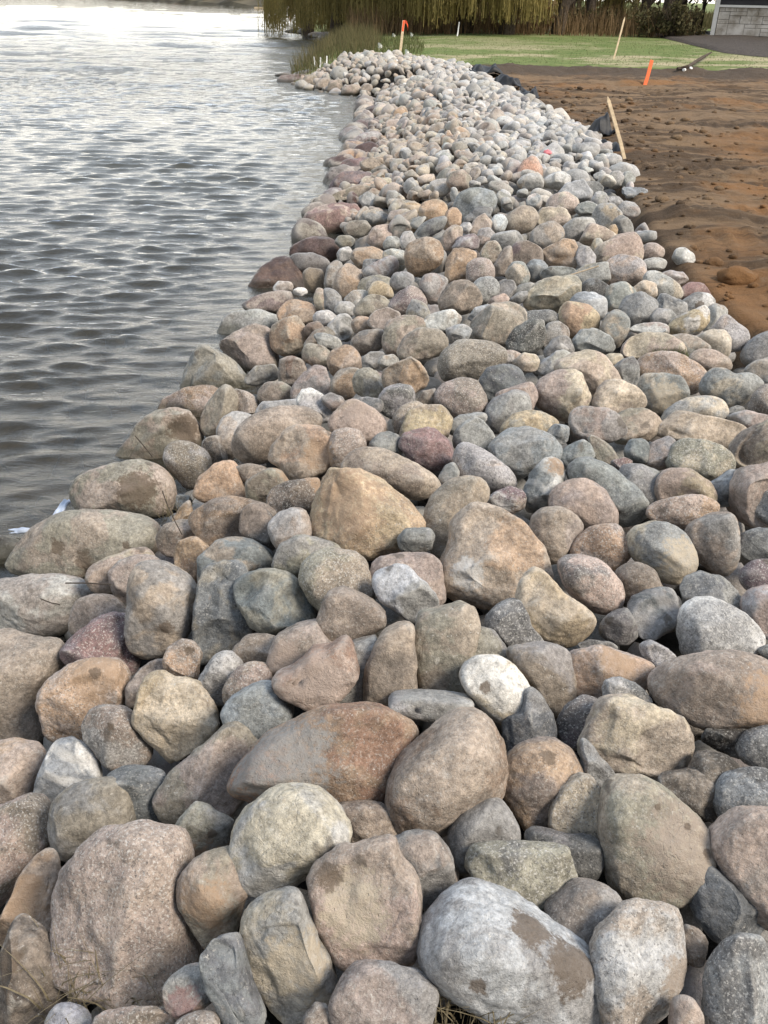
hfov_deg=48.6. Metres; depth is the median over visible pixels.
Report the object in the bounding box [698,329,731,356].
rock
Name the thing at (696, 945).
rock
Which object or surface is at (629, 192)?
rock
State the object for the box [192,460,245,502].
rock
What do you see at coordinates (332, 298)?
rock
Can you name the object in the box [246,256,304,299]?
boulder
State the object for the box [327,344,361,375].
rock
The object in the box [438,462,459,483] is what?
rock
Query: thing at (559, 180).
rock
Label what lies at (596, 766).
rock
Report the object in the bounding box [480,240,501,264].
rock
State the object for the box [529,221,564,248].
rock
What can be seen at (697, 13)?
shrub
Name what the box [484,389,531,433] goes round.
rock
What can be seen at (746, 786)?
rock
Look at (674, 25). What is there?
shrub
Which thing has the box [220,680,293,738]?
rock
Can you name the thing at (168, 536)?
rock
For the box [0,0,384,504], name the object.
lake
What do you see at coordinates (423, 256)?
rock
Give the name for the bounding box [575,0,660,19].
willow tree
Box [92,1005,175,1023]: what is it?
rock
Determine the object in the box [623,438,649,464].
rock
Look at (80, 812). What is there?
rock
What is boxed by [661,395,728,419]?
rock
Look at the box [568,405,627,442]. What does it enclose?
rock
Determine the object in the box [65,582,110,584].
twig
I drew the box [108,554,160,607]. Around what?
rock
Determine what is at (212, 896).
rock
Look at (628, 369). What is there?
rock
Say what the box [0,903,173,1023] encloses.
grass tuft
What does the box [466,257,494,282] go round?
rock
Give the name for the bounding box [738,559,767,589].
rock
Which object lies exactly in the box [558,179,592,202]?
rock
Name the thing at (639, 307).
rock
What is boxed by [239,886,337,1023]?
rock
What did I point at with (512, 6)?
willow tree
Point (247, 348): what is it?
boulder
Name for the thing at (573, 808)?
rock
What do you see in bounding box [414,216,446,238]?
rock
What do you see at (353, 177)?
boulder
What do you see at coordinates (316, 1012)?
rock
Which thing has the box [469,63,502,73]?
landscape fabric
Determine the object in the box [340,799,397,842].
rock
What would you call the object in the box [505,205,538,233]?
rock
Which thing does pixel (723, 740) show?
rock
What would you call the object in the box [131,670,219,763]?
rock
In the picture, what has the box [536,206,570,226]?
rock
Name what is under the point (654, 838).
rock
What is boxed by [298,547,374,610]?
rock
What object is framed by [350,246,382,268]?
rock
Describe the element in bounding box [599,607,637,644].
rock
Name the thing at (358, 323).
rock
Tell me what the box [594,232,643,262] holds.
rock
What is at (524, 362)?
rock
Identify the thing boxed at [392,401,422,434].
rock
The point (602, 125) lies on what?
landscape fabric
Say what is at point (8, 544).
rock
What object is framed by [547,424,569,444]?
rock
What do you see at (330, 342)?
rock
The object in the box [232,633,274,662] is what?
rock
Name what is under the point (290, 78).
rock
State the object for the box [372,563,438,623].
rock
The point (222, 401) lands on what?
rock
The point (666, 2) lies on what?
tree
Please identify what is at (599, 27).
brush
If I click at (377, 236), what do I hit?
rock
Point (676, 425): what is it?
rock
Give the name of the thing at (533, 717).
rock
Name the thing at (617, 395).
rock
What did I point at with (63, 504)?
fabric scrap
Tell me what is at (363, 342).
rock
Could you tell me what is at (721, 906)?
rock
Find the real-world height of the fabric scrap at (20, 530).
0.029 m
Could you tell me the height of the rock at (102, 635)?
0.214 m
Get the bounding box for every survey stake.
[399,20,407,51]
[607,97,625,158]
[613,18,624,58]
[643,60,652,84]
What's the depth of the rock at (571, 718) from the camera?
2.23 m
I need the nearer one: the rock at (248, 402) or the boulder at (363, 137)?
the rock at (248, 402)
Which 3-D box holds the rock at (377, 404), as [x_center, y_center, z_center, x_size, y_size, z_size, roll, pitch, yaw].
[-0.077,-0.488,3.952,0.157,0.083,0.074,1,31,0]
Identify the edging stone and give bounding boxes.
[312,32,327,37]
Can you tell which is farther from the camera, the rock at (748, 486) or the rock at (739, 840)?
the rock at (748, 486)
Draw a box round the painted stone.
[544,149,551,154]
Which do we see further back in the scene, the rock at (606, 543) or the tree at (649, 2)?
the tree at (649, 2)
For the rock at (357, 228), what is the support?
on the riprap stones
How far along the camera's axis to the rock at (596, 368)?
4.19 m
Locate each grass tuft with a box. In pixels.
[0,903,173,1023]
[148,483,204,519]
[433,990,541,1023]
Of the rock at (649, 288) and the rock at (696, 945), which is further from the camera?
the rock at (649, 288)
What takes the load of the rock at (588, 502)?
on the riprap stones
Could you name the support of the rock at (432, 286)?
on the riprap stones
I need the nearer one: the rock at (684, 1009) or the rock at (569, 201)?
the rock at (684, 1009)
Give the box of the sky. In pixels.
[584,0,715,3]
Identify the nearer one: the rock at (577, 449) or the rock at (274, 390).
the rock at (577, 449)
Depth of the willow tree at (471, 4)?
39.71 m
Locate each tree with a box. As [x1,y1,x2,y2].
[256,0,349,36]
[274,0,382,36]
[305,0,406,23]
[349,0,460,29]
[399,0,521,32]
[463,0,562,34]
[551,0,574,34]
[568,0,576,16]
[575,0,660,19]
[584,0,595,31]
[621,0,662,33]
[659,0,714,29]
[679,0,703,19]
[698,0,708,27]
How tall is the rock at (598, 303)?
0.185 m
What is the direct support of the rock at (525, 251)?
on the riprap stones
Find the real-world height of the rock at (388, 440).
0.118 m
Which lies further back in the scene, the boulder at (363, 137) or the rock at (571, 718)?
the boulder at (363, 137)
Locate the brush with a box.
[341,1,706,37]
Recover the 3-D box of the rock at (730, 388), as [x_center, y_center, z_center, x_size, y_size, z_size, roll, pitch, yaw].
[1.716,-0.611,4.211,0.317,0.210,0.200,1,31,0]
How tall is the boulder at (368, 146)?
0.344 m
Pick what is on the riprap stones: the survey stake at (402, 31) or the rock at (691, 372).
the rock at (691, 372)
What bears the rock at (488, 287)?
on the riprap stones
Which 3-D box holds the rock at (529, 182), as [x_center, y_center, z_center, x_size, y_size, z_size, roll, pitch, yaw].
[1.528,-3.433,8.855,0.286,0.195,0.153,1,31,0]
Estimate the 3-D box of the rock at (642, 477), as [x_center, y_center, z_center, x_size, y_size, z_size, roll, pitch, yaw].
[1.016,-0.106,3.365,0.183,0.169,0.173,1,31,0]
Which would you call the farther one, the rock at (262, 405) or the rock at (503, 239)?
the rock at (503, 239)
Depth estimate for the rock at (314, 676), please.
2.24 m
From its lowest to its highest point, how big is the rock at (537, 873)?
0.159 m
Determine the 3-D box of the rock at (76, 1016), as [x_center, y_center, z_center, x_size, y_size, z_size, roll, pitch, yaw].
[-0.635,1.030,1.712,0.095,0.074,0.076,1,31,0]
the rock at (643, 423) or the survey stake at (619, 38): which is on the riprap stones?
the rock at (643, 423)
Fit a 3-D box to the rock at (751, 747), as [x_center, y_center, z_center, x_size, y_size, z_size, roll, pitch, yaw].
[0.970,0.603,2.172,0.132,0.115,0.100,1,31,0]
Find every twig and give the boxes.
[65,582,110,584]
[162,491,182,534]
[570,265,598,274]
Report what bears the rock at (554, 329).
on the riprap stones
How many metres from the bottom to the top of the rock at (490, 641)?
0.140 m
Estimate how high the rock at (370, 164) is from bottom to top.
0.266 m
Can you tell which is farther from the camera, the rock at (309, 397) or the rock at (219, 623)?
the rock at (309, 397)
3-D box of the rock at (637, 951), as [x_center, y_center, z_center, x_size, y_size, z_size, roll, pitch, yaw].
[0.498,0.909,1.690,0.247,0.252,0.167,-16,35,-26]
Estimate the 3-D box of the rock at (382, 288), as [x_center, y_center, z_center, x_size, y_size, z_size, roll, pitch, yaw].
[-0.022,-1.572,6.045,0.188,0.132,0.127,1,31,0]
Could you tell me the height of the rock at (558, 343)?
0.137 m
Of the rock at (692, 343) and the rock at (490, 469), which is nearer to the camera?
the rock at (490, 469)
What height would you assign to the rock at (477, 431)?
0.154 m
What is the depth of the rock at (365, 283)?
6.24 m
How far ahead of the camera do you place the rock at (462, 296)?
5.26 m
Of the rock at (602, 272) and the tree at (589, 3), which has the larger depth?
the tree at (589, 3)
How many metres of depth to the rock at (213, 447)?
4.40 m
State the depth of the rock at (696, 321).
4.95 m
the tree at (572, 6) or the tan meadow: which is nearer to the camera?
the tree at (572, 6)
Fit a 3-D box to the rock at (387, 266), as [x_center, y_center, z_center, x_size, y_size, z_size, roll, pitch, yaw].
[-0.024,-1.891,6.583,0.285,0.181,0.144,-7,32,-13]
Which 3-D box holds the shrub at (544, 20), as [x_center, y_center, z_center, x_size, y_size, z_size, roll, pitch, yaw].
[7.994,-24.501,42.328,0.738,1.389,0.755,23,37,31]
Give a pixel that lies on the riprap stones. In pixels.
(484, 131)
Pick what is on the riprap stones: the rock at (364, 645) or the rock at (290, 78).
the rock at (364, 645)
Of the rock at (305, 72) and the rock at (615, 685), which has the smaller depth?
the rock at (615, 685)
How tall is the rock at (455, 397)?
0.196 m
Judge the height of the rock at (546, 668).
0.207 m
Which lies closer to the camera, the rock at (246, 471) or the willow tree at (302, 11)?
the rock at (246, 471)
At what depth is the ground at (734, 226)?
9.52 m
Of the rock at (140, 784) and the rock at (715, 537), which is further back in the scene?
the rock at (715, 537)
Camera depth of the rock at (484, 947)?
1.59 m
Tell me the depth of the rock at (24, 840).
2.27 m
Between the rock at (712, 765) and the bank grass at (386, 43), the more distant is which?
the bank grass at (386, 43)
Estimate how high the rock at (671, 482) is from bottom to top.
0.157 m
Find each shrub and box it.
[535,5,553,31]
[566,6,594,32]
[594,7,625,32]
[627,0,672,37]
[657,0,694,35]
[675,6,707,35]
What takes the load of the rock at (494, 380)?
on the riprap stones
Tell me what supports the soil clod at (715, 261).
on the ground at (734, 226)
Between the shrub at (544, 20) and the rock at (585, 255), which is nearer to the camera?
the rock at (585, 255)
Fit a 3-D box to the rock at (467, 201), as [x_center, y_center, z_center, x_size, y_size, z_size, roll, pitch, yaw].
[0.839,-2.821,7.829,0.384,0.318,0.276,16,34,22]
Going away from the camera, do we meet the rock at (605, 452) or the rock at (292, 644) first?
the rock at (292, 644)
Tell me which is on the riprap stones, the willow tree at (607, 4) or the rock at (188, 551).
the rock at (188, 551)
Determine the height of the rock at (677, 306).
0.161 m
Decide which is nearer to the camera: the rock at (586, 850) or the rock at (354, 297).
the rock at (586, 850)
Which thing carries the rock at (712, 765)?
on the riprap stones
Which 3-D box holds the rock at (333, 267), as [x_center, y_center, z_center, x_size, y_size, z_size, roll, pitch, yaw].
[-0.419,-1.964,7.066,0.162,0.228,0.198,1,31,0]
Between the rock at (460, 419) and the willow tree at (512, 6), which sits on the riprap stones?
the rock at (460, 419)
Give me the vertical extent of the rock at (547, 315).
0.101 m
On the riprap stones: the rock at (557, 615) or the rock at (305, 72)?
the rock at (557, 615)
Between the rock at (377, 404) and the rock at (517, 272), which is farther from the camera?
the rock at (517, 272)
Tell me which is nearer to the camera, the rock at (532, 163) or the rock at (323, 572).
the rock at (323, 572)
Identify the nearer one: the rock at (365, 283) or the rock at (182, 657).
the rock at (182, 657)
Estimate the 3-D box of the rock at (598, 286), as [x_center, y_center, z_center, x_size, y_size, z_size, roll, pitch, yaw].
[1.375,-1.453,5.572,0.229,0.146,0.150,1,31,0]
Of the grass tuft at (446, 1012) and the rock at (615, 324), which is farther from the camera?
the rock at (615, 324)
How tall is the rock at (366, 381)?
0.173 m
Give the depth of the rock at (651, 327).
4.89 m
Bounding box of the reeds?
[287,19,384,76]
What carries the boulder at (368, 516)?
on the riprap stones
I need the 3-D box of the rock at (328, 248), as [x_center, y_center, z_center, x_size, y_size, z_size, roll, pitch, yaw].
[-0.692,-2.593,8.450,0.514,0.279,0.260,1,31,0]
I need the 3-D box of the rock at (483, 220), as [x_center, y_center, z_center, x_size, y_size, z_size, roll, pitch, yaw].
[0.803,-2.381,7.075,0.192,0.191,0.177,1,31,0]
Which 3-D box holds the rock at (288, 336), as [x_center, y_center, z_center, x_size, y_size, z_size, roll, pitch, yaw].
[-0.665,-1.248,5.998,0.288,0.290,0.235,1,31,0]
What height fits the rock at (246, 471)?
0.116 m
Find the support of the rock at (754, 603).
on the riprap stones
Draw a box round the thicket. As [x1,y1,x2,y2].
[283,0,709,27]
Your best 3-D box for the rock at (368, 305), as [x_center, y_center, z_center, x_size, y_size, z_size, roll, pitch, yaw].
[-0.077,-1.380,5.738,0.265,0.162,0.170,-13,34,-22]
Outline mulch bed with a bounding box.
[653,31,767,56]
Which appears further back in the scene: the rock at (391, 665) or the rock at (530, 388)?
the rock at (530, 388)
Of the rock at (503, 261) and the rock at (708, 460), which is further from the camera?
the rock at (503, 261)
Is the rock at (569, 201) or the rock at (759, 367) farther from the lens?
the rock at (569, 201)
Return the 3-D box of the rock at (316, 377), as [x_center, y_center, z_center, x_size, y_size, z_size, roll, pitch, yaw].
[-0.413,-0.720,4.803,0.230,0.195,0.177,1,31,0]
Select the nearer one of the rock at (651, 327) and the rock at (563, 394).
the rock at (563, 394)
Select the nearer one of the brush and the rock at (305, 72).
the rock at (305, 72)
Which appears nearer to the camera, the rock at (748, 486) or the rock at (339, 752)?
the rock at (339, 752)
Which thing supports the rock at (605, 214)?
on the riprap stones
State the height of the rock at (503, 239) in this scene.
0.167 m
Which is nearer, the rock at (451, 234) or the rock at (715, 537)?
the rock at (715, 537)
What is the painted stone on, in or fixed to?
on the riprap stones
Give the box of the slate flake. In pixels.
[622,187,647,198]
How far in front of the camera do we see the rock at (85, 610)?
3.16 m
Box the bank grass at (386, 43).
[293,32,425,74]
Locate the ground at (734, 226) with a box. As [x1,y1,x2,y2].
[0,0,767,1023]
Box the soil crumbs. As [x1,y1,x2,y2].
[517,85,767,319]
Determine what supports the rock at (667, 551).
on the riprap stones
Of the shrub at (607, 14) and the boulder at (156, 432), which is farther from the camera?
the shrub at (607, 14)
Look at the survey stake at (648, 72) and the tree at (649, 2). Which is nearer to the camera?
the survey stake at (648, 72)
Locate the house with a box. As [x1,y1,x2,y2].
[710,0,767,36]
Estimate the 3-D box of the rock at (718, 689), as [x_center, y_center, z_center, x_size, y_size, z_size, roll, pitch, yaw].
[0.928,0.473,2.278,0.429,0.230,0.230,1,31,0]
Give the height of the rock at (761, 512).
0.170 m
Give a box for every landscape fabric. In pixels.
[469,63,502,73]
[494,74,520,86]
[519,86,540,98]
[588,112,615,135]
[601,139,619,151]
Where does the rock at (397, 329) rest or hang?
on the riprap stones
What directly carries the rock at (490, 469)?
on the riprap stones
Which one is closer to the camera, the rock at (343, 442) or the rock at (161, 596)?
the rock at (161, 596)
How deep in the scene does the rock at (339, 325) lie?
5.62 m
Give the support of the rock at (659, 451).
on the riprap stones
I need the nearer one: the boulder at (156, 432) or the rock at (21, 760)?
the rock at (21, 760)
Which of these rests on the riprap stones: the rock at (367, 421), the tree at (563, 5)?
the rock at (367, 421)
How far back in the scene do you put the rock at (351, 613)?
2.49 m
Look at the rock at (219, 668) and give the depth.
2.53 m
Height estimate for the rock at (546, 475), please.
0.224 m
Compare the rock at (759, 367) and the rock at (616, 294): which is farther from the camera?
the rock at (616, 294)
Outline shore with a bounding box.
[140,0,263,6]
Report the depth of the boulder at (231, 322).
6.70 m
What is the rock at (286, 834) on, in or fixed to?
on the riprap stones
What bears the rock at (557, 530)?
on the riprap stones
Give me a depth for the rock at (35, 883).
2.04 m
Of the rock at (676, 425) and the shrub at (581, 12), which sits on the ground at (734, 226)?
the shrub at (581, 12)
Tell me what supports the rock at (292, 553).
on the riprap stones
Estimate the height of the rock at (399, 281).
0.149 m
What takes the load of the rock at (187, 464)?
on the riprap stones
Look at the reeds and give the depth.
29.45 m
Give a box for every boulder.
[0,573,95,636]
[0,628,65,744]
[5,508,160,578]
[49,819,203,1010]
[69,459,176,518]
[113,407,203,467]
[178,344,256,396]
[215,309,277,352]
[219,323,278,372]
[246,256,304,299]
[303,202,359,233]
[310,467,425,560]
[328,171,371,188]
[340,157,366,165]
[354,131,381,142]
[354,141,378,151]
[439,502,553,609]
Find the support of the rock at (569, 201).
on the riprap stones
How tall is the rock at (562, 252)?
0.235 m
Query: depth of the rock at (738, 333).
4.81 m
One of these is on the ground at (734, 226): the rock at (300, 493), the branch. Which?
the branch
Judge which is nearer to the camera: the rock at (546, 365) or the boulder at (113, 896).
the boulder at (113, 896)
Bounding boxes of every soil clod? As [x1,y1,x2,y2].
[704,257,723,265]
[717,266,758,284]
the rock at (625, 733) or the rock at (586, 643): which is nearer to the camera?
the rock at (625, 733)
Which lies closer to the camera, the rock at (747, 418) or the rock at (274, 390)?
the rock at (747, 418)
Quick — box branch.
[676,52,711,69]
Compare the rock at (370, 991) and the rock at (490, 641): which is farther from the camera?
the rock at (490, 641)
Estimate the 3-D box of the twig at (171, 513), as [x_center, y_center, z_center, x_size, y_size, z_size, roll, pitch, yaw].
[-0.820,0.004,3.286,0.008,0.147,0.122,-24,39,-35]
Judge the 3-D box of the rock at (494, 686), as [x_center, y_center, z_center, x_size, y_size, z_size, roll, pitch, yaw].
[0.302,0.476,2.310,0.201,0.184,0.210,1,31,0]
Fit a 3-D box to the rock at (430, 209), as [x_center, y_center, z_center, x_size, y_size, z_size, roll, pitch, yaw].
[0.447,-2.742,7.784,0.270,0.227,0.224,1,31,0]
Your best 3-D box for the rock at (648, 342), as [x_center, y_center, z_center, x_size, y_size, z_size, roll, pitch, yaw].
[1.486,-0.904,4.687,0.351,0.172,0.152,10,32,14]
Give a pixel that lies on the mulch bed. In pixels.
(748, 45)
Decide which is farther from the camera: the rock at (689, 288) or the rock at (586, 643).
the rock at (689, 288)
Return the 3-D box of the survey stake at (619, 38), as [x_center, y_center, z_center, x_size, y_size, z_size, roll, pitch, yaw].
[8.091,-16.233,29.392,0.070,1.491,1.018,15,34,22]
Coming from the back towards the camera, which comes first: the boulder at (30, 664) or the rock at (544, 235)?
the rock at (544, 235)
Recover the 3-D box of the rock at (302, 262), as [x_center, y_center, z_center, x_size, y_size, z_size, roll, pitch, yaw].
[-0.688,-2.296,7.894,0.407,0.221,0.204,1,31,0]
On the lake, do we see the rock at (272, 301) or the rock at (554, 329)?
the rock at (272, 301)
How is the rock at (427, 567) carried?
on the riprap stones
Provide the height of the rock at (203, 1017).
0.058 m
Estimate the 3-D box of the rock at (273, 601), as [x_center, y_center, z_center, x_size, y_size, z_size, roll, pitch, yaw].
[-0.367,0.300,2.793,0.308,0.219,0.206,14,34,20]
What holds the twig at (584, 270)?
on the riprap stones
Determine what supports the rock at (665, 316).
on the riprap stones
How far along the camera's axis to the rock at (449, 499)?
3.06 m
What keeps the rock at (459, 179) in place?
on the riprap stones
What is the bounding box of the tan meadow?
[595,8,713,28]
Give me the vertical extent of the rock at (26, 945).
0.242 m
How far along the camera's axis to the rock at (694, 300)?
5.31 m
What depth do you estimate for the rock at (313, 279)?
7.14 m
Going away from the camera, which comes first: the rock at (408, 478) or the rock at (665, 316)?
the rock at (408, 478)
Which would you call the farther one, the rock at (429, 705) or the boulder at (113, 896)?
the rock at (429, 705)
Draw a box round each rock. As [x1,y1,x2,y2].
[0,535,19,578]
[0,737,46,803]
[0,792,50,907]
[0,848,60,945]
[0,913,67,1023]
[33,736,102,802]
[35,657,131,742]
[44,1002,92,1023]
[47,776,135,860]
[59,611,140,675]
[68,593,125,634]
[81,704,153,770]
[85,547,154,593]
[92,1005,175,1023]
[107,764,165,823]
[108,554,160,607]
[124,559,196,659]
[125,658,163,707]
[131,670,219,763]
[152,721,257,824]
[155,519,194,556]
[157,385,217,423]
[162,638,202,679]
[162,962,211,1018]
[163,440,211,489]
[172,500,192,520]
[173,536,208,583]
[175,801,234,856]
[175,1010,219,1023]
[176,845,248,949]
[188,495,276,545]
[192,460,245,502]
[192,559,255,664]
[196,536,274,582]
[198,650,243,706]
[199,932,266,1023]
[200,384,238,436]
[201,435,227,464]
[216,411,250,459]
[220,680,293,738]
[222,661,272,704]
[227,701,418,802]
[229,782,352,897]
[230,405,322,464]
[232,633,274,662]
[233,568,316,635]
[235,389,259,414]
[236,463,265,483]
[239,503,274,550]
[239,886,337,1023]
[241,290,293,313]
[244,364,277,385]
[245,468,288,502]
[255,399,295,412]
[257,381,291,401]
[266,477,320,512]
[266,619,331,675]
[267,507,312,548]
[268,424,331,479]
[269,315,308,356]
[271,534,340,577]
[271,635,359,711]
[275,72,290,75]
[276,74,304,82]
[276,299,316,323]
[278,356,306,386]
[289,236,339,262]
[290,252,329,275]
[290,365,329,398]
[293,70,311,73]
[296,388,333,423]
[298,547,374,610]
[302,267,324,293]
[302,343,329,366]
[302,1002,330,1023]
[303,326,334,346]
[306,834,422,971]
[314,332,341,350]
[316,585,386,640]
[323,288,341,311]
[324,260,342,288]
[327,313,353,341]
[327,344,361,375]
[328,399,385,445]
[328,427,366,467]
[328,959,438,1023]
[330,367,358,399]
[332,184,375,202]
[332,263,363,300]
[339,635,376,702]
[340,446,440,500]
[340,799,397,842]
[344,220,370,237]
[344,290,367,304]
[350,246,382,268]
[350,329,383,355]
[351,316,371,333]
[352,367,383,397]
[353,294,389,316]
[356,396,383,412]
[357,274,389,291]
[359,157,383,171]
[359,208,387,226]
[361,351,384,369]
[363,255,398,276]
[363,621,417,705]
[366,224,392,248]
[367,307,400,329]
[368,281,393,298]
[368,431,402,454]
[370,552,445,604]
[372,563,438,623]
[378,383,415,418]
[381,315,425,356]
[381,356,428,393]
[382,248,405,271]
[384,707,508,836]
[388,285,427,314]
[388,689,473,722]
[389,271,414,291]
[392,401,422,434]
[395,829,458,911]
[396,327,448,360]
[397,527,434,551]
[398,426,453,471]
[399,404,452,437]
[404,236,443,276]
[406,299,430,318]
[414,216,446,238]
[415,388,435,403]
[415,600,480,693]
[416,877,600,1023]
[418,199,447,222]
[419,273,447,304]
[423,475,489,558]
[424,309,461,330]
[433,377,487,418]
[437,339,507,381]
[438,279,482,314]
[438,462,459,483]
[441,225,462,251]
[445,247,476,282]
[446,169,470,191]
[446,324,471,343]
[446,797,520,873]
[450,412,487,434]
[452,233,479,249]
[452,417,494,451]
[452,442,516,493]
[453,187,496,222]
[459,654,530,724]
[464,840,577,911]
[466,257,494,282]
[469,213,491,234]
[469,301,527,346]
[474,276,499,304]
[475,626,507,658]
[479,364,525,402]
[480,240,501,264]
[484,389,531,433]
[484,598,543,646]
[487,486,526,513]
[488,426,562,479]
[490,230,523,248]
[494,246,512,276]
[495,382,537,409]
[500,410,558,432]
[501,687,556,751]
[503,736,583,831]
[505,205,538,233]
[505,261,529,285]
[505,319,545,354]
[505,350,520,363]
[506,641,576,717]
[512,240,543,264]
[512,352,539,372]
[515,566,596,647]
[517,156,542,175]
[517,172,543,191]
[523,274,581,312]
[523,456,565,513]
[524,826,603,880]
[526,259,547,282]
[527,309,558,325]
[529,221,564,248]
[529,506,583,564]
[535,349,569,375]
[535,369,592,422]
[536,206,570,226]
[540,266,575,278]
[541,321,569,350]
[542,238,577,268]
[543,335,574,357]
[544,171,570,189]
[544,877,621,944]
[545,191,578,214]
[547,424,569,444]
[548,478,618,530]
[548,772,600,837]
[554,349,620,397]
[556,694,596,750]
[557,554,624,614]
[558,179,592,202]
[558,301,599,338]
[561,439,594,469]
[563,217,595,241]
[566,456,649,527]
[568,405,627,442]
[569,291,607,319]
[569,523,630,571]
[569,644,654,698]
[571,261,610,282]
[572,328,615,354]
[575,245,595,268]
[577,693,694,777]
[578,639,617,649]
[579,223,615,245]
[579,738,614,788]
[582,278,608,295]
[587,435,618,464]
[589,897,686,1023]
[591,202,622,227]
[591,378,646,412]
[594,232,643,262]
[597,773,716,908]
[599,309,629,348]
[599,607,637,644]
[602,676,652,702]
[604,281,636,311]
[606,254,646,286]
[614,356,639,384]
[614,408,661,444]
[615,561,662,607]
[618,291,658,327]
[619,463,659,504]
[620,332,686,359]
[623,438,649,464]
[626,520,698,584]
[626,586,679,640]
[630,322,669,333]
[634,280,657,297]
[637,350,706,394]
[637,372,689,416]
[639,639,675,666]
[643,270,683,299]
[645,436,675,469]
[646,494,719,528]
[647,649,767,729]
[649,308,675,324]
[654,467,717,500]
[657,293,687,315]
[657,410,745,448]
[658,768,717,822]
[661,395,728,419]
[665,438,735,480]
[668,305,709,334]
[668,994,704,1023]
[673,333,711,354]
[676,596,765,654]
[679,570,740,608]
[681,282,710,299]
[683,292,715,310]
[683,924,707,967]
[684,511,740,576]
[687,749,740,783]
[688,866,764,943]
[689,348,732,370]
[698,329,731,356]
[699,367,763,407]
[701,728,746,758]
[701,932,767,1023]
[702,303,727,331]
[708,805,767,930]
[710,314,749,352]
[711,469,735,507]
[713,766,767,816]
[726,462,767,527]
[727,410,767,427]
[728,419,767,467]
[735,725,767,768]
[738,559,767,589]
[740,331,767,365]
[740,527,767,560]
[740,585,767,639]
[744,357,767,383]
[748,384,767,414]
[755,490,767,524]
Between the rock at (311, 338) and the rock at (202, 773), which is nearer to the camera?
the rock at (202, 773)
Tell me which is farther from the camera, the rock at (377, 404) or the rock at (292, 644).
the rock at (377, 404)
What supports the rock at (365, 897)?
on the riprap stones
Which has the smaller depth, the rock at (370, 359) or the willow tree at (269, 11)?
the rock at (370, 359)
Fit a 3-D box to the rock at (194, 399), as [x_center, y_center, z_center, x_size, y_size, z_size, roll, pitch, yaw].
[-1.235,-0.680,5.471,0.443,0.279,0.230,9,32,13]
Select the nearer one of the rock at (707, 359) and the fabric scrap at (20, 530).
the fabric scrap at (20, 530)
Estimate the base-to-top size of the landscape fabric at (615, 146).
0.189 m
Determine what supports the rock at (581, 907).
on the riprap stones
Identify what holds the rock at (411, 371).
on the riprap stones
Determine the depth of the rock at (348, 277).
6.59 m
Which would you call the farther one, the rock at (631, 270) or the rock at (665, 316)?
the rock at (631, 270)
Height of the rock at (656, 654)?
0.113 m
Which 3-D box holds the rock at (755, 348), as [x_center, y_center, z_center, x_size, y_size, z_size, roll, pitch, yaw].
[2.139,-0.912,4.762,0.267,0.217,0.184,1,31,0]
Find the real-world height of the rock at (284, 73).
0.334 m
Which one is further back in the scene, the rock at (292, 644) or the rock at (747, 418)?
the rock at (747, 418)
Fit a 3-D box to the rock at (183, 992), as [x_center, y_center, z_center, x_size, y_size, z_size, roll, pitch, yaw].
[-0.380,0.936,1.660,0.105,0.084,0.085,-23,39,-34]
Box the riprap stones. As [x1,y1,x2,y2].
[0,49,767,1023]
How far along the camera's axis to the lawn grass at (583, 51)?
31.85 m
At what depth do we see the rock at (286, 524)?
3.06 m
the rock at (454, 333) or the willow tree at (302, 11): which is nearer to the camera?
the rock at (454, 333)
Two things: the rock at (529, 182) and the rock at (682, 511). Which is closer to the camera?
the rock at (682, 511)
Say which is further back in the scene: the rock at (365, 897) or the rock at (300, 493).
the rock at (300, 493)
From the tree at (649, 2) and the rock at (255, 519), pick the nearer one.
the rock at (255, 519)
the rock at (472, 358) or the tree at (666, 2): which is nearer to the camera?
the rock at (472, 358)
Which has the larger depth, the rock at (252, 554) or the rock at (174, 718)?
the rock at (252, 554)
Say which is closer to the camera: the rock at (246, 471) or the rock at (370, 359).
the rock at (246, 471)
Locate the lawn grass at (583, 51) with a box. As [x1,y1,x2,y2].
[378,36,767,67]
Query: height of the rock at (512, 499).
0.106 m
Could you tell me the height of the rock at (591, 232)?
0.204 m
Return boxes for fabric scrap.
[8,527,29,533]
[53,499,70,514]
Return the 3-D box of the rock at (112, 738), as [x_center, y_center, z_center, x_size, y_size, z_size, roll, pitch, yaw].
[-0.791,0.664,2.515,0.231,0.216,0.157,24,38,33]
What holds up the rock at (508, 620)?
on the riprap stones
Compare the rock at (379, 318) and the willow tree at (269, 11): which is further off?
the willow tree at (269, 11)
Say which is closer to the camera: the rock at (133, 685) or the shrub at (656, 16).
the rock at (133, 685)
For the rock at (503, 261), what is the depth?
6.04 m
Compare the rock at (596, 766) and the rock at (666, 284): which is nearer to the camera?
the rock at (596, 766)
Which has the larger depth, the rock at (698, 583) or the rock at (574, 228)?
the rock at (574, 228)
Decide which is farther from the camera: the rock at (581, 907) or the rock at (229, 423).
the rock at (229, 423)
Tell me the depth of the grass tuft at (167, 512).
3.62 m
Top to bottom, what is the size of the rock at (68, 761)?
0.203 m
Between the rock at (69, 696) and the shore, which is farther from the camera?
the shore
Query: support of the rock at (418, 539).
on the riprap stones

